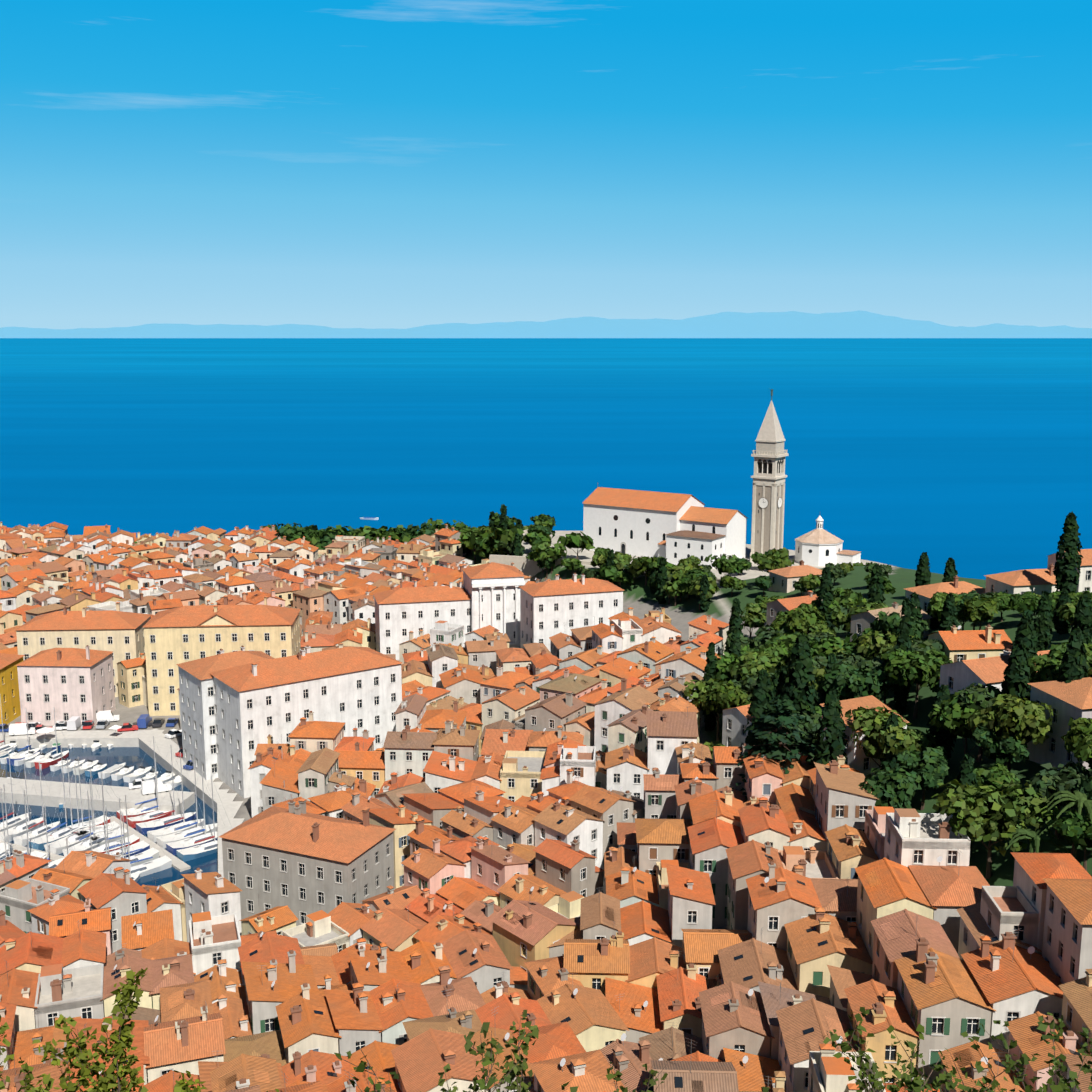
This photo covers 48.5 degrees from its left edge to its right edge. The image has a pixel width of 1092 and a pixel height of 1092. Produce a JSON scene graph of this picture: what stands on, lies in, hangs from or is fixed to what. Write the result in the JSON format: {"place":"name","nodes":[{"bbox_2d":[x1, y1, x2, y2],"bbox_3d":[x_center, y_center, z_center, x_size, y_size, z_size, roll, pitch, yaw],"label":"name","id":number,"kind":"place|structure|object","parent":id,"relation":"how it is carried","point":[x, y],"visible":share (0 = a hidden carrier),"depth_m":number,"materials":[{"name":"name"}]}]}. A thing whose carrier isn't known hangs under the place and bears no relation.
{"place":"outdoors","nodes":[
{"label":"outdoors","id":0,"kind":"place"},
{"bbox_2d":[0,747,217,885],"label":"harbour water","id":1,"kind":"structure","parent":0,"point":[135,757],"depth_m":234.90,"materials":[{"name":"blue liquid"}]},
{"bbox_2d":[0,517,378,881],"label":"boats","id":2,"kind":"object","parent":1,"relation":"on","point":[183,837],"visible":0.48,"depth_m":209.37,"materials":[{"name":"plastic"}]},
{"bbox_2d":[0,338,1091,579],"bbox_3d":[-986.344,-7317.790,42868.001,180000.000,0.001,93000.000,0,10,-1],"label":"sea","id":3,"kind":"structure","parent":0,"point":[972,456],"depth_m":1084.61,"materials":[{"name":"blue liquid"}]},
{"bbox_2d":[0,310,1091,337],"bbox_3d":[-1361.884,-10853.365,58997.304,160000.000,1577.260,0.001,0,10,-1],"label":"mountains","id":4,"kind":"structure","parent":0,"point":[852,324],"depth_m":59170.86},
{"bbox_2d":[0,0,1091,328],"label":"sky","id":5,"kind":"structure","parent":0,"point":[367,164],"materials":[{"name":"blue"}]},
{"bbox_2d":[7,531,1091,929],"bbox_3d":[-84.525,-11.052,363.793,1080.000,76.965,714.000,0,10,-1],"label":"ground","id":6,"kind":"structure","parent":0,"point":[643,601],"depth_m":258.17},
{"bbox_2d":[0,729,243,875],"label":"quay","id":7,"kind":"structure","parent":6,"relation":"on","point":[142,739],"depth_m":225.80,"materials":[{"name":"concrete"}]},
{"bbox_2d":[0,710,192,794],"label":"cars","id":8,"kind":"object","parent":7,"relation":"on","point":[104,718],"visible":0.85,"depth_m":260.01,"materials":[{"name":"metal"}]},
{"bbox_2d":[0,521,1091,1091],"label":"town","id":9,"kind":"object","parent":6,"relation":"on","point":[830,895],"visible":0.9,"depth_m":144.21,"materials":[{"name":"tile"}]},
{"bbox_2d":[0,549,1091,925],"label":"large buildings","id":10,"kind":"structure","parent":6,"relation":"on","point":[246,679],"depth_m":234.26,"materials":[{"name":"paint"}]},
{"bbox_2d":[0,968,1091,1091],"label":"trees","id":11,"kind":"object","parent":6,"relation":"on","point":[127,1005],"visible":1,"depth_m":52.80,"materials":[{"name":"green plant"}]},
{"bbox_2d":[134,504,1091,878],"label":"trees","id":12,"kind":"object","parent":6,"relation":"on","point":[784,674],"visible":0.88,"depth_m":177.53,"materials":[{"name":"green plant"}]},
{"bbox_2d":[489,389,860,581],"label":"landmarks","id":13,"kind":"object","parent":6,"relation":"on","point":[674,528],"visible":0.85,"depth_m":350.10,"materials":[{"name":"paint"}]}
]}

